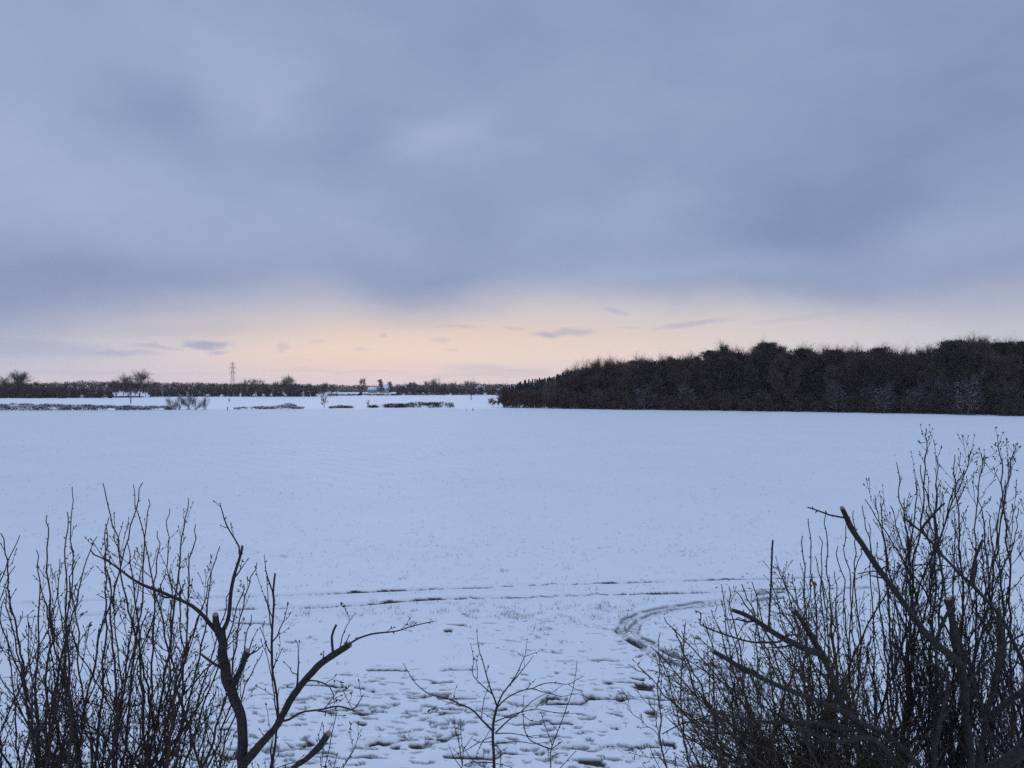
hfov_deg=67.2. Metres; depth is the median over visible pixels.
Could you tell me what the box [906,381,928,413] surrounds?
bare tree
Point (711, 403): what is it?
woodland shrub
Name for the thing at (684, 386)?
bare tree
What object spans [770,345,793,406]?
pine tree
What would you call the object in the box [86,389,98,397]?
hedgerow bush
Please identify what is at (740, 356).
pine tree
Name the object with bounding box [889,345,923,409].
bare tree
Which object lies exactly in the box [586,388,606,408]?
woodland shrub
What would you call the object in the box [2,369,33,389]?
hedgerow tree
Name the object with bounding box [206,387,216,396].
hedgerow bush
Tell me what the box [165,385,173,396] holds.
hedgerow tree
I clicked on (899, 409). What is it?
woodland shrub
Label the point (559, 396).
woodland shrub
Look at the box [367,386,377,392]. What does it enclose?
house
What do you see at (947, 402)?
woodland shrub
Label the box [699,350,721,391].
pine tree
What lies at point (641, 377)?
pine tree
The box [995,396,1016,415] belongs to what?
woodland shrub
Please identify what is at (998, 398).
bare tree
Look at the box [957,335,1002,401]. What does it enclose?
bare tree
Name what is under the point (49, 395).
hedgerow bush
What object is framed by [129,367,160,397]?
hedgerow tree
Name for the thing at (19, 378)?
hedgerow tree
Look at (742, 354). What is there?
bare tree
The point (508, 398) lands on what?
woodland shrub
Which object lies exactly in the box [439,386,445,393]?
hedgerow bush
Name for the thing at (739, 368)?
bare tree
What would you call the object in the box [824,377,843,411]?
bare tree
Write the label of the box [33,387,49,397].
hedgerow bush
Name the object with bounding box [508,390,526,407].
woodland shrub
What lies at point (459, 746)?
sapling
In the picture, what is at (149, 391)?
hedgerow tree
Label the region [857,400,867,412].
woodland shrub
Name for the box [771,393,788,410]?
woodland shrub
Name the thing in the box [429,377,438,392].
hedgerow tree
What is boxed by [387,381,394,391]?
conifer
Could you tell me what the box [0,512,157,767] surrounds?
bare shrub
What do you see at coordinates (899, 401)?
woodland shrub
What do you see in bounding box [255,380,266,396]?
hedgerow tree
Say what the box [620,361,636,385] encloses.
bare tree
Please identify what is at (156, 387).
hedgerow tree
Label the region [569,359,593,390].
bare tree
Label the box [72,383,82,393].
hedgerow tree
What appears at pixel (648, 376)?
bare tree
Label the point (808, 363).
bare tree
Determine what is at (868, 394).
bare tree
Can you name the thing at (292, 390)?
hedgerow tree
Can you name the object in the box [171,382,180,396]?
hedgerow tree
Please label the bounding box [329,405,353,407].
bramble bank
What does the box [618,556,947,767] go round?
bare shrub
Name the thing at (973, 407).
woodland shrub
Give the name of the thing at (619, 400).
woodland shrub
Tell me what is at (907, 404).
bare tree
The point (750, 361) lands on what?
bare tree
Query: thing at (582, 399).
woodland shrub
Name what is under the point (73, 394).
hedgerow bush
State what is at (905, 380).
bare tree
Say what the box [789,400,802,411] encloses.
woodland shrub
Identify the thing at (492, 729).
sapling
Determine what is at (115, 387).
hedgerow tree
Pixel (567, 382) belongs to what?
bare tree
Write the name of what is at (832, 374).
bare tree
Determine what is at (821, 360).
bare tree
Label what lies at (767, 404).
woodland shrub
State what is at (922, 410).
woodland shrub
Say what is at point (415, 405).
hedge
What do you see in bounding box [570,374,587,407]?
bare tree
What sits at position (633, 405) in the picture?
woodland shrub
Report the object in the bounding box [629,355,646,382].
bare tree
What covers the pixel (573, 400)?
woodland shrub
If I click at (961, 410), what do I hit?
woodland shrub
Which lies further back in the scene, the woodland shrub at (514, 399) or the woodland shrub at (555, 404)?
the woodland shrub at (514, 399)
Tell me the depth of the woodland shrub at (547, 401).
210.60 m
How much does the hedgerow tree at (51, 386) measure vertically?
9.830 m
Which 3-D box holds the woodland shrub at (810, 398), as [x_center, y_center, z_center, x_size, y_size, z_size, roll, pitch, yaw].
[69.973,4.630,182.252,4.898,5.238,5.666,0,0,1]
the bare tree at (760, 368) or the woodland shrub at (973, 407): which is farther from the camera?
the bare tree at (760, 368)
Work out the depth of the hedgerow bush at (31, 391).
420.06 m
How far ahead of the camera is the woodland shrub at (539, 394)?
216.54 m
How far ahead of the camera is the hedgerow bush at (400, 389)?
632.07 m
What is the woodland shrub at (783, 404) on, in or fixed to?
on the ground at (640, 460)
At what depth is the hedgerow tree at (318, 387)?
487.31 m
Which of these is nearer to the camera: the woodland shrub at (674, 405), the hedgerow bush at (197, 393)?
the woodland shrub at (674, 405)
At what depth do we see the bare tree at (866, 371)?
182.41 m
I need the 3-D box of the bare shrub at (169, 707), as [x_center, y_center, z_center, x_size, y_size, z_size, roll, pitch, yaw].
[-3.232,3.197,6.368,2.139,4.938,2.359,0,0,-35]
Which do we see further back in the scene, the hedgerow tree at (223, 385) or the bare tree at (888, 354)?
the hedgerow tree at (223, 385)
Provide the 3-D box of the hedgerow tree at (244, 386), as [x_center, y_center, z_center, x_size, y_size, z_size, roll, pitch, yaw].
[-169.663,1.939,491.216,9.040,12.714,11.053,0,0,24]
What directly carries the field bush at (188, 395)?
on the ground at (640, 460)
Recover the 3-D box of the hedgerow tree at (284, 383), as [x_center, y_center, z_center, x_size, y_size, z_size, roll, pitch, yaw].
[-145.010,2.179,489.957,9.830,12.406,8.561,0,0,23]
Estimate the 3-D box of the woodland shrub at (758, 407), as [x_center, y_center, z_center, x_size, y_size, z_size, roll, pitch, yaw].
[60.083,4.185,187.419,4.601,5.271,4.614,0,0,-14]
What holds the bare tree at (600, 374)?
on the ground at (640, 460)
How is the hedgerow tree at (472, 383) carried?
on the ground at (640, 460)
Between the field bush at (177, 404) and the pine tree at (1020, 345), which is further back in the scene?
the field bush at (177, 404)
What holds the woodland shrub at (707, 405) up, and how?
on the ground at (640, 460)
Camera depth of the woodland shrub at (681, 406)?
194.56 m
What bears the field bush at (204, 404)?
on the ground at (640, 460)
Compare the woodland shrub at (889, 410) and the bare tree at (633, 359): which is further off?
the bare tree at (633, 359)
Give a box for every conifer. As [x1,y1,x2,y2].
[377,379,385,391]
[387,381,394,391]
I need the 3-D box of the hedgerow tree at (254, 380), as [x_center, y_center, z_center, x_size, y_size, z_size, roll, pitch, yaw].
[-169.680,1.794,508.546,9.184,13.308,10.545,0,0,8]
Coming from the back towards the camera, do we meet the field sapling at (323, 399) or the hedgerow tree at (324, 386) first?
the hedgerow tree at (324, 386)
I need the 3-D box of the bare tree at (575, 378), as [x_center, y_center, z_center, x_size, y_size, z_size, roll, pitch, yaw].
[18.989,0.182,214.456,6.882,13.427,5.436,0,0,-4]
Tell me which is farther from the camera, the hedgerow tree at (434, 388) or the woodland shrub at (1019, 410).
the hedgerow tree at (434, 388)
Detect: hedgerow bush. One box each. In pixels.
[0,385,15,397]
[20,387,29,397]
[25,385,42,397]
[33,387,43,396]
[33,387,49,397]
[47,389,56,397]
[55,386,71,397]
[67,388,78,397]
[80,387,91,397]
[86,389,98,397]
[95,389,104,397]
[104,389,113,397]
[147,388,155,396]
[154,390,162,396]
[179,390,186,395]
[193,390,200,396]
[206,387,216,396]
[218,389,231,396]
[240,390,248,396]
[246,387,254,396]
[261,386,272,396]
[271,390,280,396]
[294,389,302,396]
[303,391,309,396]
[396,386,405,393]
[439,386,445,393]
[447,385,456,394]
[489,388,497,394]
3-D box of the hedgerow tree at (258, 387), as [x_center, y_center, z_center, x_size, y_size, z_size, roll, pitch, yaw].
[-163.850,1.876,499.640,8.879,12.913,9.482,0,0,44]
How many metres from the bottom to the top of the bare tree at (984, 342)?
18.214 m
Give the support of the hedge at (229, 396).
on the ground at (640, 460)
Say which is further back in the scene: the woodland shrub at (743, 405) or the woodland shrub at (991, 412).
the woodland shrub at (743, 405)
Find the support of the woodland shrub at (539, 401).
on the ground at (640, 460)
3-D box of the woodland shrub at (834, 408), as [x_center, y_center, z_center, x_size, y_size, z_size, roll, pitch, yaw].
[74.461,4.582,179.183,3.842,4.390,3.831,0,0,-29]
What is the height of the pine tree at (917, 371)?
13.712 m
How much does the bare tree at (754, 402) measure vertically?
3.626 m
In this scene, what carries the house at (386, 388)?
on the ground at (640, 460)
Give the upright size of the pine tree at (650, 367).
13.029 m
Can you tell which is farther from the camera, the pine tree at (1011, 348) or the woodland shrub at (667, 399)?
the woodland shrub at (667, 399)
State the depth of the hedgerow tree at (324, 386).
491.31 m
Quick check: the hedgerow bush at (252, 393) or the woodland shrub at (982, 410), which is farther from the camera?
the hedgerow bush at (252, 393)
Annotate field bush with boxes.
[164,395,173,405]
[173,395,185,409]
[180,391,196,409]
[191,396,200,409]
[197,396,210,409]
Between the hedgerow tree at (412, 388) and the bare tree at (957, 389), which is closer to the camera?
the bare tree at (957, 389)
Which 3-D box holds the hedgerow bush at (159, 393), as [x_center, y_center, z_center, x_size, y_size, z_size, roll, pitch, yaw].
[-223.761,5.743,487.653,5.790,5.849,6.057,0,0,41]
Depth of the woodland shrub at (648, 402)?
198.59 m
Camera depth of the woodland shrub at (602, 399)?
203.06 m
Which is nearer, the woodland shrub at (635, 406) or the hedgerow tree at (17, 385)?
the woodland shrub at (635, 406)
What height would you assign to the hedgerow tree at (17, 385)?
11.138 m
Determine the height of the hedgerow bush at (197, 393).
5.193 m
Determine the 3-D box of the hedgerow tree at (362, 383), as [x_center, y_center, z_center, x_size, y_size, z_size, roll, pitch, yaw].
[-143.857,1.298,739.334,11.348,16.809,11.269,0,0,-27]
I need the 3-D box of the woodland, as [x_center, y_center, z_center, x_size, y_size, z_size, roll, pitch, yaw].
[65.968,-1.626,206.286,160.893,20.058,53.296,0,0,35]
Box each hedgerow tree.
[0,372,12,386]
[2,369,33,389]
[6,371,26,386]
[11,380,23,394]
[47,383,57,397]
[52,381,67,395]
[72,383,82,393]
[86,382,98,389]
[97,382,107,397]
[109,379,122,397]
[110,372,137,397]
[112,381,121,397]
[118,379,129,395]
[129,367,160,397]
[133,384,145,394]
[141,382,150,397]
[145,382,157,397]
[154,384,165,394]
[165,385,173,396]
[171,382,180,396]
[209,382,215,394]
[218,383,227,393]
[232,382,240,394]
[240,380,252,391]
[246,383,256,394]
[249,379,260,395]
[255,380,264,392]
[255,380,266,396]
[269,380,279,396]
[278,374,299,396]
[278,380,290,396]
[289,384,294,396]
[314,386,321,396]
[320,384,328,394]
[357,378,365,391]
[408,381,415,392]
[421,381,429,392]
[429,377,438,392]
[430,382,437,392]
[466,379,477,391]
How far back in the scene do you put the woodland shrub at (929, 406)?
166.80 m
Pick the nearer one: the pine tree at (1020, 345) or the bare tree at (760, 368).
the pine tree at (1020, 345)
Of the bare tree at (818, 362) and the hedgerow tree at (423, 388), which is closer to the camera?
the bare tree at (818, 362)
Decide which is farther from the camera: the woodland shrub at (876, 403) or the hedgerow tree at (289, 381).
the hedgerow tree at (289, 381)
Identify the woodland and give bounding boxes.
[512,342,1023,414]
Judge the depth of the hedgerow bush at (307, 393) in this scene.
492.34 m
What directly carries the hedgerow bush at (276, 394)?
on the ground at (640, 460)
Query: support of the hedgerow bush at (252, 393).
on the ground at (640, 460)
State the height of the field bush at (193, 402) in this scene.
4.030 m
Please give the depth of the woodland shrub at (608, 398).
202.61 m
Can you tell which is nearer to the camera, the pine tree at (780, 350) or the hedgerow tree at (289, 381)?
the pine tree at (780, 350)
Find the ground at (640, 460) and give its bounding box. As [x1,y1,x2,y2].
[0,390,1023,767]
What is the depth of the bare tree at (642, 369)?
203.74 m
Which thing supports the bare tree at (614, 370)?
on the ground at (640, 460)
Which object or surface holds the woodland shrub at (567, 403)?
on the ground at (640, 460)
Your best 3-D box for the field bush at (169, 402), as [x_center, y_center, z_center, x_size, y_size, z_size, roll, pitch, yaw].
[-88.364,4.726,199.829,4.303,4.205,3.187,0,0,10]
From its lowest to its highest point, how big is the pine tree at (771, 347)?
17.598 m
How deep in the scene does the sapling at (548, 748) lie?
6.07 m
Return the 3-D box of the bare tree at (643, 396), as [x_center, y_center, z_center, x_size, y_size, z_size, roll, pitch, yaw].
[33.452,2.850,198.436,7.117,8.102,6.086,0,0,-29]
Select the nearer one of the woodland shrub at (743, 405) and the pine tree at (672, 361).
the woodland shrub at (743, 405)
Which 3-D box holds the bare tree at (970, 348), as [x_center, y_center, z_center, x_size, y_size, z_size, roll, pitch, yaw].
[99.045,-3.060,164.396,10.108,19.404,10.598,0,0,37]
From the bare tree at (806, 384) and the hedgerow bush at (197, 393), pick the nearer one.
the bare tree at (806, 384)
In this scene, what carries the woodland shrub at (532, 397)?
on the ground at (640, 460)
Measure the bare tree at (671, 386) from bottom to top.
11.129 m
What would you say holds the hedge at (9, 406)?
on the ground at (640, 460)
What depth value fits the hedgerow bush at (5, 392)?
420.83 m
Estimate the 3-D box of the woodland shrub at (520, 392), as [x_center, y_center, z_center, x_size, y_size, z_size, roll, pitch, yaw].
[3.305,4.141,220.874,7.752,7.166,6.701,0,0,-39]
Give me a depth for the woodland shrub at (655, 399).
197.29 m
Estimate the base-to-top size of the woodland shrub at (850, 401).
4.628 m
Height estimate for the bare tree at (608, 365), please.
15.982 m
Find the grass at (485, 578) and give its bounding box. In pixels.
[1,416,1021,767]
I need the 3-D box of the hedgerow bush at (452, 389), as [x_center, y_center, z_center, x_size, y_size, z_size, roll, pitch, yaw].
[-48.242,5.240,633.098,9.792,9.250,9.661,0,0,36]
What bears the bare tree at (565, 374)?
on the ground at (640, 460)
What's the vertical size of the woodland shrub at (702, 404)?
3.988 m
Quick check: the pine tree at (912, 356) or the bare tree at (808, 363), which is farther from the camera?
the bare tree at (808, 363)
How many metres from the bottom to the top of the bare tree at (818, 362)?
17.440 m
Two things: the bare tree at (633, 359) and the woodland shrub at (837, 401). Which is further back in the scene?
the bare tree at (633, 359)
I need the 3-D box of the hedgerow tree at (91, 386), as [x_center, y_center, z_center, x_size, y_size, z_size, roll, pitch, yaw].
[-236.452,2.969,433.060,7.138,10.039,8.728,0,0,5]
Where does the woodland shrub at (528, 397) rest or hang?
on the ground at (640, 460)
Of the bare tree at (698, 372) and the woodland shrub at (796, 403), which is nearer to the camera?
the woodland shrub at (796, 403)
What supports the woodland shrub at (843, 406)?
on the ground at (640, 460)
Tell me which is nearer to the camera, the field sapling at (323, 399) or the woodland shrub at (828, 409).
the woodland shrub at (828, 409)
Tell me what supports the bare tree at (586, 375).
on the ground at (640, 460)
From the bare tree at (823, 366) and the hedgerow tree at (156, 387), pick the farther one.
the hedgerow tree at (156, 387)
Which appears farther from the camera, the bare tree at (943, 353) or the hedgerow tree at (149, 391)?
the hedgerow tree at (149, 391)
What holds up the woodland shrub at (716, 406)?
on the ground at (640, 460)
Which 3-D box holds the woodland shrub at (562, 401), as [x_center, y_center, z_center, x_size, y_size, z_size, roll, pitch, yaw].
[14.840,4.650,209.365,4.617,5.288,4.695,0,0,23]
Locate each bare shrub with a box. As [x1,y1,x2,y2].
[0,482,262,767]
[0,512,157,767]
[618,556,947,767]
[785,424,1023,767]
[801,505,913,766]
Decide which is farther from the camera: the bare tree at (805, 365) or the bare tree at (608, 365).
the bare tree at (608, 365)
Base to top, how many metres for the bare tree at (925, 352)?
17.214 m
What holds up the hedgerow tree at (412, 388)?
on the ground at (640, 460)
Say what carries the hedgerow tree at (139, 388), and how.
on the ground at (640, 460)
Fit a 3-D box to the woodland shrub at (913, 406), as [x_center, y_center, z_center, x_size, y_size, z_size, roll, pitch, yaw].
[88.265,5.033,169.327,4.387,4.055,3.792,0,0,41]
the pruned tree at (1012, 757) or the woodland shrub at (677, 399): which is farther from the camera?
the woodland shrub at (677, 399)
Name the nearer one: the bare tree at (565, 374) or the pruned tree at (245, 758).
the pruned tree at (245, 758)
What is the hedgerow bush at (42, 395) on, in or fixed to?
on the ground at (640, 460)
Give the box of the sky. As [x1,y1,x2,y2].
[0,0,1023,389]
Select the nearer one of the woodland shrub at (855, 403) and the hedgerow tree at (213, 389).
the woodland shrub at (855, 403)
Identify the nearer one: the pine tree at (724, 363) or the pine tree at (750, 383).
the pine tree at (750, 383)
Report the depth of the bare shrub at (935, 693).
6.51 m
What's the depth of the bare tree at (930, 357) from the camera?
176.33 m
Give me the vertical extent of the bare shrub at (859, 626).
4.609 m
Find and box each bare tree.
[552,375,572,393]
[562,368,576,387]
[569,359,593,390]
[570,366,586,387]
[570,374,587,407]
[579,361,593,406]
[583,373,601,407]
[586,354,607,408]
[589,357,616,391]
[600,351,623,387]
[606,352,622,385]
[610,364,639,408]
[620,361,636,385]
[622,350,646,407]
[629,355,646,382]
[631,361,655,397]
[632,381,654,409]
[634,356,653,395]
[654,353,671,397]
[664,373,682,402]
[667,358,699,409]
[677,380,693,409]
[681,348,708,385]
[684,351,711,399]
[687,367,711,402]
[697,346,718,387]
[713,339,734,371]
[726,346,749,407]
[729,347,746,386]
[742,346,762,389]
[745,399,755,409]
[746,348,790,397]
[766,351,806,410]
[783,341,813,388]
[784,359,815,402]
[788,345,819,391]
[789,341,814,410]
[796,343,822,402]
[811,342,833,396]
[814,345,845,391]
[819,361,852,411]
[821,343,850,390]
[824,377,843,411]
[836,344,863,399]
[842,341,873,385]
[845,346,878,410]
[850,358,889,411]
[859,382,874,412]
[866,340,891,374]
[874,382,899,412]
[877,343,905,411]
[886,347,926,412]
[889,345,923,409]
[900,396,918,413]
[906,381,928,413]
[912,346,928,395]
[914,343,954,390]
[918,342,939,379]
[920,370,961,408]
[921,356,959,405]
[933,342,957,403]
[946,344,996,401]
[953,369,987,414]
[955,333,1001,391]
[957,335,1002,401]
[962,334,1003,401]
[989,392,1006,411]
[1000,377,1023,415]
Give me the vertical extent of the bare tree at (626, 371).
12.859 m
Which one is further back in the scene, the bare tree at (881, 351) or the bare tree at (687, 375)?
the bare tree at (687, 375)
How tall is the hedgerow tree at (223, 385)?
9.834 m
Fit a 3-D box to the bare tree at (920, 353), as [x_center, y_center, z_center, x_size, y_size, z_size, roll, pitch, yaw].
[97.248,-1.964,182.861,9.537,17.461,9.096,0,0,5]
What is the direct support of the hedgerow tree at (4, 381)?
on the ground at (640, 460)
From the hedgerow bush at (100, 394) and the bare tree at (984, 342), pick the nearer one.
the bare tree at (984, 342)
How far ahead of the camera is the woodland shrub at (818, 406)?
178.62 m
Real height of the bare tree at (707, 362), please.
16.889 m
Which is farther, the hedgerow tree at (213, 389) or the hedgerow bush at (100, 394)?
the hedgerow tree at (213, 389)
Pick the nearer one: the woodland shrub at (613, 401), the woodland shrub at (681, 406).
the woodland shrub at (681, 406)
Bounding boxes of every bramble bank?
[233,403,304,408]
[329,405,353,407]
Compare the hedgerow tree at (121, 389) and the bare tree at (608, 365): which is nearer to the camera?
the bare tree at (608, 365)
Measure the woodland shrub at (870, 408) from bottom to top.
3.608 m
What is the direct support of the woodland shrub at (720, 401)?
on the ground at (640, 460)
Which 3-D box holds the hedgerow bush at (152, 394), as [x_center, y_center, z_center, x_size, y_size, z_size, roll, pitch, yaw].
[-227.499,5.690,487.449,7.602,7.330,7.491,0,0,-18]
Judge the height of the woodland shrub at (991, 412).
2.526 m
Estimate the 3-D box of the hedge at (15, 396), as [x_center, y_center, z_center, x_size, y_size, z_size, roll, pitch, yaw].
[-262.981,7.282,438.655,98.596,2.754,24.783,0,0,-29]
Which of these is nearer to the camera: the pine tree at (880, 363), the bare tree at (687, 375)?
the pine tree at (880, 363)
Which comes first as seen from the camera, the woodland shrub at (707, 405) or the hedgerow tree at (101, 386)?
the woodland shrub at (707, 405)
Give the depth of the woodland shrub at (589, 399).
207.23 m
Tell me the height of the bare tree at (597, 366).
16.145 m
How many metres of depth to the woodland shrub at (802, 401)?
182.81 m
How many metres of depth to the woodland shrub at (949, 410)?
163.76 m
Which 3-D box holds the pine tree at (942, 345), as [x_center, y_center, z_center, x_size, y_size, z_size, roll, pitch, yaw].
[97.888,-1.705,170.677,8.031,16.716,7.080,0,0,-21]
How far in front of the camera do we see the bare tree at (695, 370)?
203.01 m
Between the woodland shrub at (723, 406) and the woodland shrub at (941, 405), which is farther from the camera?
the woodland shrub at (723, 406)
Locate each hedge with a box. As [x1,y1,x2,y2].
[0,402,177,410]
[8,395,143,397]
[156,395,316,396]
[327,392,500,395]
[369,401,454,407]
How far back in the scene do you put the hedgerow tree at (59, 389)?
419.25 m
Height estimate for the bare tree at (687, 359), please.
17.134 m
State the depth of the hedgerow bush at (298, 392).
486.99 m
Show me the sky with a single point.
(314, 192)
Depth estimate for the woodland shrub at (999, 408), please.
155.85 m
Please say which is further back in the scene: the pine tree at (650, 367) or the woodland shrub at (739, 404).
the pine tree at (650, 367)
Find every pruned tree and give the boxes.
[84,500,433,767]
[647,503,1023,767]
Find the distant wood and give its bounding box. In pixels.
[0,380,523,391]
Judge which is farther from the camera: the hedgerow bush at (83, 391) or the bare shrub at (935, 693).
the hedgerow bush at (83, 391)
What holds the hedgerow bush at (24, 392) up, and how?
on the ground at (640, 460)
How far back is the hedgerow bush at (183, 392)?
497.82 m
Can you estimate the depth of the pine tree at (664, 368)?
202.66 m
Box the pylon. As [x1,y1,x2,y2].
[230,362,235,384]
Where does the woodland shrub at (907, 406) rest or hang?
on the ground at (640, 460)
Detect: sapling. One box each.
[320,393,327,404]
[403,628,582,767]
[448,720,472,767]
[523,660,577,767]
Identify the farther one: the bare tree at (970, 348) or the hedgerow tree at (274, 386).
the hedgerow tree at (274, 386)
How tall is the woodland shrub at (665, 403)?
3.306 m
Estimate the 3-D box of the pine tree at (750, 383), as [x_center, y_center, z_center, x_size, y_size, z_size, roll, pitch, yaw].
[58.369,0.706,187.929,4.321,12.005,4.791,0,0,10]
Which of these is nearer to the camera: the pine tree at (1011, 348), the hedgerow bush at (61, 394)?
the pine tree at (1011, 348)
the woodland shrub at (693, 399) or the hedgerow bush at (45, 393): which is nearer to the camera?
the woodland shrub at (693, 399)
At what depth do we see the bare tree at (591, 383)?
207.07 m
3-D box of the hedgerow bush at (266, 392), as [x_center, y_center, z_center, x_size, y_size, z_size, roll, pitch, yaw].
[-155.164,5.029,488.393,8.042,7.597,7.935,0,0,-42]
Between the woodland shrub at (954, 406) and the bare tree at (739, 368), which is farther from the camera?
the bare tree at (739, 368)
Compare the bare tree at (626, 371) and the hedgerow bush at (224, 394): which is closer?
the bare tree at (626, 371)
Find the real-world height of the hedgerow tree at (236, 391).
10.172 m
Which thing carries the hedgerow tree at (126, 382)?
on the ground at (640, 460)
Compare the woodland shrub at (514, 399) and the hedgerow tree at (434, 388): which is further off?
the hedgerow tree at (434, 388)
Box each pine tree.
[633,374,650,394]
[641,361,658,393]
[653,359,671,400]
[666,359,689,409]
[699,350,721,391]
[710,344,740,393]
[735,351,749,399]
[742,363,758,410]
[752,341,780,397]
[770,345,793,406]
[785,348,815,399]
[821,349,851,404]
[863,347,892,392]
[870,352,894,398]
[891,353,916,397]
[910,354,938,390]
[930,339,959,395]
[942,340,986,411]
[955,361,978,410]
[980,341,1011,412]
[998,341,1023,398]
[1015,340,1023,388]
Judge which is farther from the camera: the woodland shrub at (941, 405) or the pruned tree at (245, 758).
the woodland shrub at (941, 405)
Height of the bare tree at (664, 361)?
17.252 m
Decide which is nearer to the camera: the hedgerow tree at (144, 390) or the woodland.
the woodland
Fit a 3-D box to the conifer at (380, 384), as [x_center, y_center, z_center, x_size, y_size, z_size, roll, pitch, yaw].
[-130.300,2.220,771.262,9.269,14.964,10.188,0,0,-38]
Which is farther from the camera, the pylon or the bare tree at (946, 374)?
the pylon
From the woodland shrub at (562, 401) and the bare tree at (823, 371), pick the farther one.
the woodland shrub at (562, 401)
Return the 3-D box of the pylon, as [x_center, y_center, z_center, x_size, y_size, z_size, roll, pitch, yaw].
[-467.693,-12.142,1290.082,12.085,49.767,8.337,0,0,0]
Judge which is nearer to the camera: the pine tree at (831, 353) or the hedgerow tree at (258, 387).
the pine tree at (831, 353)
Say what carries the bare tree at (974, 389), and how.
on the ground at (640, 460)
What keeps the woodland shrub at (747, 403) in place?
on the ground at (640, 460)
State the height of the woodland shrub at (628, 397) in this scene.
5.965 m
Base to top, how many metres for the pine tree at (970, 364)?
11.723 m
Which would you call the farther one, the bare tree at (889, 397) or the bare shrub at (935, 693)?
the bare tree at (889, 397)
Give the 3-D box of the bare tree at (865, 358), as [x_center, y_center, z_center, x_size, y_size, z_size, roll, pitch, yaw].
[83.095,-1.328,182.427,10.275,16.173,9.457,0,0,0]
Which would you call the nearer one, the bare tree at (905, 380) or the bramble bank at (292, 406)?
the bare tree at (905, 380)
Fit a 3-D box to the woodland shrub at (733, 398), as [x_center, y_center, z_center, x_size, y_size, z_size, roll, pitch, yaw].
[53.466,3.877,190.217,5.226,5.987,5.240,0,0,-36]
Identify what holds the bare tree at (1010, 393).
on the ground at (640, 460)
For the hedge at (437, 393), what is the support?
on the ground at (640, 460)
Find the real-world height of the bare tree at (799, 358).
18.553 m
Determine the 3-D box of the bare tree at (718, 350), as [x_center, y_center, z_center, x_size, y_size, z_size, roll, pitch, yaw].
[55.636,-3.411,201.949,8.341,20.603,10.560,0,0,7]
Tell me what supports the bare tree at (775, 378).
on the ground at (640, 460)
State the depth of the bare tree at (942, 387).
166.79 m
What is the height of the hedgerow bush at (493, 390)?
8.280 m
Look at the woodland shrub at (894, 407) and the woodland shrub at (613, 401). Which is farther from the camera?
the woodland shrub at (613, 401)
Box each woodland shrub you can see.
[492,387,512,407]
[499,395,513,407]
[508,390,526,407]
[508,391,515,407]
[513,387,531,407]
[520,391,533,407]
[524,391,538,407]
[531,391,543,407]
[533,396,545,407]
[542,397,553,408]
[547,394,558,408]
[549,387,572,408]
[558,394,571,407]
[562,390,577,408]
[570,394,581,408]
[576,393,588,408]
[583,390,597,408]
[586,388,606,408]
[598,396,609,408]
[603,392,614,408]
[607,398,621,409]
[611,393,630,409]
[619,391,635,409]
[625,395,638,409]
[634,400,641,409]
[638,393,654,409]
[650,392,662,409]
[660,399,668,409]
[661,395,676,409]
[667,397,679,409]
[673,392,684,409]
[676,396,691,409]
[682,391,698,410]
[696,398,705,410]
[704,401,710,410]
[706,398,715,409]
[707,394,719,409]
[713,391,732,410]
[719,394,734,410]
[722,391,738,410]
[734,396,745,410]
[738,400,747,410]
[741,399,752,410]
[750,392,764,410]
[761,392,779,410]
[762,401,773,410]
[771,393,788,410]
[776,392,793,410]
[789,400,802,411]
[795,393,809,409]
[801,394,819,411]
[813,401,823,411]
[818,396,832,411]
[825,399,837,411]
[834,398,842,411]
[835,398,850,412]
[843,394,854,412]
[849,394,864,411]
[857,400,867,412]
[865,401,882,412]
[867,391,889,412]
[879,399,892,412]
[888,402,899,412]
[894,398,903,412]
[898,394,919,413]
[898,400,906,412]
[904,400,921,413]
[918,403,930,413]
[923,398,937,413]
[932,397,948,413]
[935,394,952,413]
[944,405,953,413]
[950,395,976,414]
[951,400,969,414]
[964,399,982,414]
[977,404,989,414]
[986,406,994,414]
[994,402,1005,415]
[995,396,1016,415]
[1011,401,1023,415]
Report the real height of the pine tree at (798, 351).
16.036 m
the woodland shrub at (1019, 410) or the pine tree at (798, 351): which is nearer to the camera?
the woodland shrub at (1019, 410)
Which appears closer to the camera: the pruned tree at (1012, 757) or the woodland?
the pruned tree at (1012, 757)
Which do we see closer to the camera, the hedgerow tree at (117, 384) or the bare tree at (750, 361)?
the bare tree at (750, 361)
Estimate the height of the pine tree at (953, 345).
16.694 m
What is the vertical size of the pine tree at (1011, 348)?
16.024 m
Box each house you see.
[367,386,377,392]
[379,384,389,392]
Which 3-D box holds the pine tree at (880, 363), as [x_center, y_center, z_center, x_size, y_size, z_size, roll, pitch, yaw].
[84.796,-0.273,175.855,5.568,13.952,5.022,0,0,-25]
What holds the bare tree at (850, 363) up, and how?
on the ground at (640, 460)
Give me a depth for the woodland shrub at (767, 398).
184.21 m
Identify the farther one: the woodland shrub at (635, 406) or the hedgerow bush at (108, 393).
the hedgerow bush at (108, 393)
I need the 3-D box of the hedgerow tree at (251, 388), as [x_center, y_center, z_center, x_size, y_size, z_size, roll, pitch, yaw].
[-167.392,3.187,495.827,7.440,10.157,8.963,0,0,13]
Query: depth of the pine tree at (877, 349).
184.61 m
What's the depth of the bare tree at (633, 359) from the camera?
215.85 m
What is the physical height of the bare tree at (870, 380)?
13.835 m
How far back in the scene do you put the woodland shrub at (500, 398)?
218.50 m

